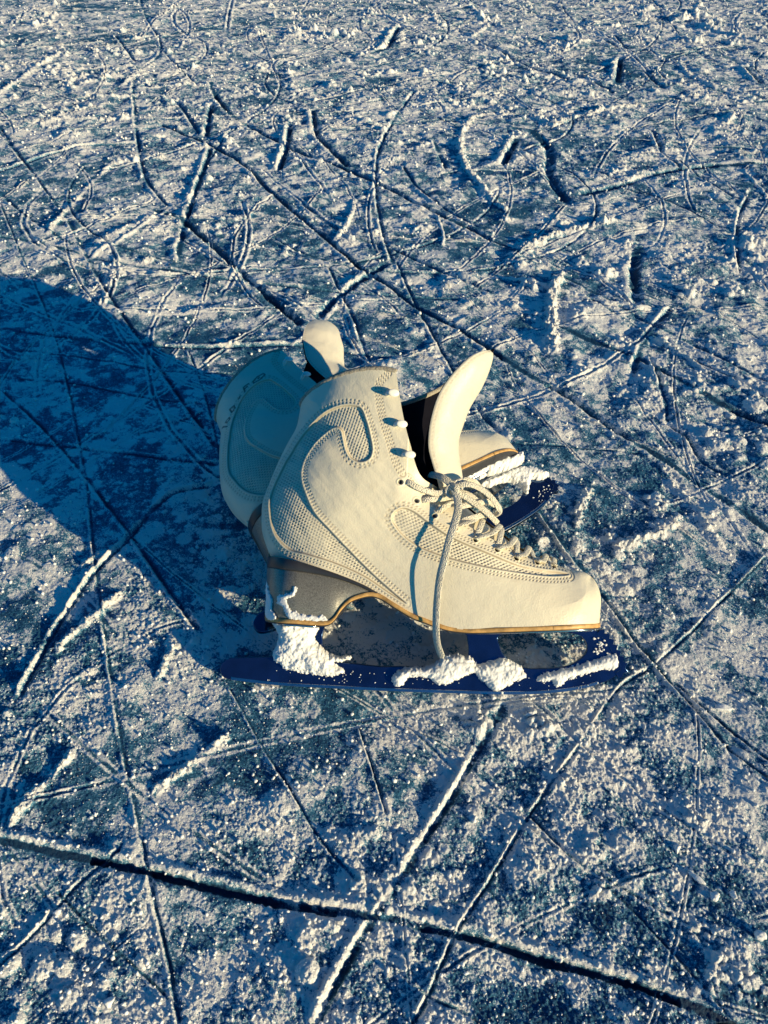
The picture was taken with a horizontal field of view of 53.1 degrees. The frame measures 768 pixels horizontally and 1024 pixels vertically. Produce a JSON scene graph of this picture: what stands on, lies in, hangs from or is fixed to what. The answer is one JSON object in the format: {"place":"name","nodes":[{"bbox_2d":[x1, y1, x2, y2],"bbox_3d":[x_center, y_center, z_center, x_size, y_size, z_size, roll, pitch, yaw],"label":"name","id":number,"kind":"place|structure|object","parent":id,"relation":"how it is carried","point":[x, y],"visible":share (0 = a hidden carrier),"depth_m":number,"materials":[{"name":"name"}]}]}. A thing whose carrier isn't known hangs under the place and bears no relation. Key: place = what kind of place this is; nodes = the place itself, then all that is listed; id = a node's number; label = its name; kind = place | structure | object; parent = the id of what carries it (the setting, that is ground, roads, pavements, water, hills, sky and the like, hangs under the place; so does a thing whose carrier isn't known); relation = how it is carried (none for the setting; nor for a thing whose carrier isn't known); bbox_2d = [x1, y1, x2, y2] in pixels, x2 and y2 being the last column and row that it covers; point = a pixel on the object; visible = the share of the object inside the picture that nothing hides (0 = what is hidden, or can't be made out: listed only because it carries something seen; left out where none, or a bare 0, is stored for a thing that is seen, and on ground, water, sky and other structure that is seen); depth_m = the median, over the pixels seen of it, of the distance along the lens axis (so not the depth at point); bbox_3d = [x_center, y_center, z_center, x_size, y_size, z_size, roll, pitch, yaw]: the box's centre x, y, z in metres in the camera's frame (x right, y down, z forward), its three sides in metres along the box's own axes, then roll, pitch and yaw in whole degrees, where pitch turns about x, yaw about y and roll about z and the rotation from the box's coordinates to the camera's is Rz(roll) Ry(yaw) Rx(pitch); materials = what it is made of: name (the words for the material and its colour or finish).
{"place":"outdoors","nodes":[
{"label":"outdoors","id":0,"kind":"place"},
{"bbox_2d":[0,0,767,1023],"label":"ice","id":1,"kind":"structure","parent":0,"point":[222,888],"depth_m":0.65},
{"bbox_2d":[53,909,60,915],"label":"ice chip","id":2,"kind":"object","parent":1,"relation":"on","point":[57,912],"visible":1,"depth_m":0.41,"materials":[{"name":"white ice"}]},
{"bbox_2d":[85,979,92,986],"bbox_3d":[-0.148,0.236,0.385,0.004,0.003,0.004,-16,45,-16],"label":"ice chip","id":3,"kind":"object","parent":1,"relation":"on","point":[88,982],"visible":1,"depth_m":0.38,"materials":[{"name":"white ice"}]},
{"bbox_2d":[92,961,105,974],"bbox_3d":[-0.144,0.232,0.391,0.003,0.003,0.009,29,50,27],"label":"ice chip","id":4,"kind":"object","parent":1,"relation":"on","point":[99,967],"visible":1,"depth_m":0.39,"materials":[{"name":"white ice"}]},
{"bbox_2d":[104,997,114,1008],"bbox_3d":[-0.135,0.241,0.379,0.006,0.004,0.005,-30,51,-28],"label":"ice chip","id":5,"kind":"object","parent":1,"relation":"on","point":[108,1001],"visible":1,"depth_m":0.38,"materials":[{"name":"white ice"}]},
{"bbox_2d":[0,0,767,1023],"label":"snow grains","id":6,"kind":"object","parent":1,"relation":"on","point":[280,974],"visible":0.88,"depth_m":0.53,"materials":[{"name":"white snow"}]},
{"bbox_2d":[214,319,558,633],"bbox_3d":[-0.029,-0.056,0.624,0.271,0.093,0.258,-22,63,-22],"label":"ice skate","id":7,"kind":"object","parent":1,"relation":"on","point":[257,412],"visible":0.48,"depth_m":0.59,"materials":[{"name":"beige leather"}]},
{"bbox_2d":[469,451,524,479],"bbox_3d":[0.085,-0.034,0.600,0.062,0.014,0.010,-22,63,-22],"label":"snow clump","id":8,"kind":"object","parent":7,"relation":"on","point":[508,463],"visible":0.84,"depth_m":0.60,"materials":[{"name":"white snow"}]},
{"bbox_2d":[481,466,548,493],"bbox_3d":[0.105,-0.024,0.615,0.064,0.009,0.026,-22,63,-22],"label":"snow clump","id":9,"kind":"object","parent":7,"relation":"on","point":[521,477],"visible":0.94,"depth_m":0.61,"materials":[{"name":"white snow"}]},
{"bbox_2d":[220,349,627,694],"bbox_3d":[0.029,0.005,0.528,0.271,0.113,0.231,2,87,2],"label":"ice skate","id":10,"kind":"object","parent":1,"relation":"on","point":[366,495],"visible":1,"depth_m":0.49,"materials":[{"name":"beige leather"}]},
{"bbox_2d":[265,581,276,619],"bbox_3d":[-0.075,0.058,0.505,0.013,0.027,0.024,2,87,2],"label":"snow crust","id":11,"kind":"object","parent":10,"relation":"attached to","point":[270,614],"visible":1,"depth_m":0.50,"materials":[{"name":"white"}]},
{"bbox_2d":[276,586,326,621],"bbox_3d":[-0.051,0.059,0.489,0.036,0.008,0.023,2,87,2],"label":"snow crust","id":12,"kind":"object","parent":10,"relation":"on","point":[289,613],"visible":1,"depth_m":0.49,"materials":[{"name":"white snow"}]},
{"bbox_2d":[272,623,351,676],"bbox_3d":[-0.049,0.089,0.510,0.054,0.015,0.040,2,87,2],"label":"snow clump","id":13,"kind":"object","parent":10,"relation":"on","point":[300,650],"visible":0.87,"depth_m":0.51,"materials":[{"name":"white snow"}]},
{"bbox_2d":[267,637,607,688],"bbox_3d":[0.035,0.098,0.510,0.225,0.006,0.036,2,88,3],"label":"snow crust","id":14,"kind":"object","parent":10,"relation":"on","point":[600,644],"visible":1,"depth_m":0.51,"materials":[{"name":"white snow"}]},
{"bbox_2d":[391,653,525,690],"bbox_3d":[0.050,0.106,0.508,0.089,0.010,0.024,2,87,2],"label":"snow clump","id":15,"kind":"object","parent":10,"relation":"on","point":[497,674],"visible":1,"depth_m":0.51,"materials":[{"name":"white snow"}]},
{"bbox_2d":[536,653,618,687],"bbox_3d":[0.128,0.105,0.507,0.055,0.017,0.010,-7,44,-8],"label":"snow clump","id":16,"kind":"object","parent":10,"relation":"on","point":[561,676],"visible":1,"depth_m":0.51,"materials":[{"name":"white snow"}]},
{"bbox_2d":[525,711,533,716],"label":"ice chip","id":17,"kind":"object","parent":1,"relation":"on","point":[528,714],"visible":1,"depth_m":0.49,"materials":[{"name":"white ice"}]},
{"bbox_2d":[673,843,680,853],"bbox_3d":[0.166,0.190,0.436,0.004,0.005,0.007,29,50,27],"label":"ice chip","id":18,"kind":"object","parent":1,"relation":"on","point":[677,847],"visible":1,"depth_m":0.43,"materials":[{"name":"white ice"}]},
{"bbox_2d":[688,869,705,883],"bbox_3d":[0.172,0.201,0.423,0.011,0.004,0.004,33,52,30],"label":"ice chip","id":19,"kind":"object","parent":1,"relation":"on","point":[698,879],"visible":1,"depth_m":0.42,"materials":[{"name":"white ice"}]},
{"bbox_2d":[710,891,719,901],"bbox_3d":[0.179,0.208,0.416,0.006,0.004,0.005,-8,44,-8],"label":"ice chip","id":20,"kind":"object","parent":1,"relation":"on","point":[714,896],"visible":1,"depth_m":0.41,"materials":[{"name":"white ice"}]},
{"bbox_2d":[714,704,732,710],"bbox_3d":[0.222,0.128,0.502,0.013,0.004,0.005,4,43,4],"label":"ice chip","id":21,"kind":"object","parent":1,"relation":"on","point":[723,707],"visible":1,"depth_m":0.50,"materials":[{"name":"white ice"}]},
{"bbox_2d":[729,890,736,899],"bbox_3d":[0.189,0.207,0.416,0.004,0.004,0.004,0,43,0],"label":"ice chip","id":22,"kind":"object","parent":1,"relation":"on","point":[732,894],"visible":1,"depth_m":0.42,"materials":[{"name":"white ice"}]},
{"bbox_2d":[754,930,766,940],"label":"ice chip","id":23,"kind":"object","parent":1,"relation":"on","point":[760,935],"visible":1,"depth_m":0.40,"materials":[{"name":"white ice"}]}
]}

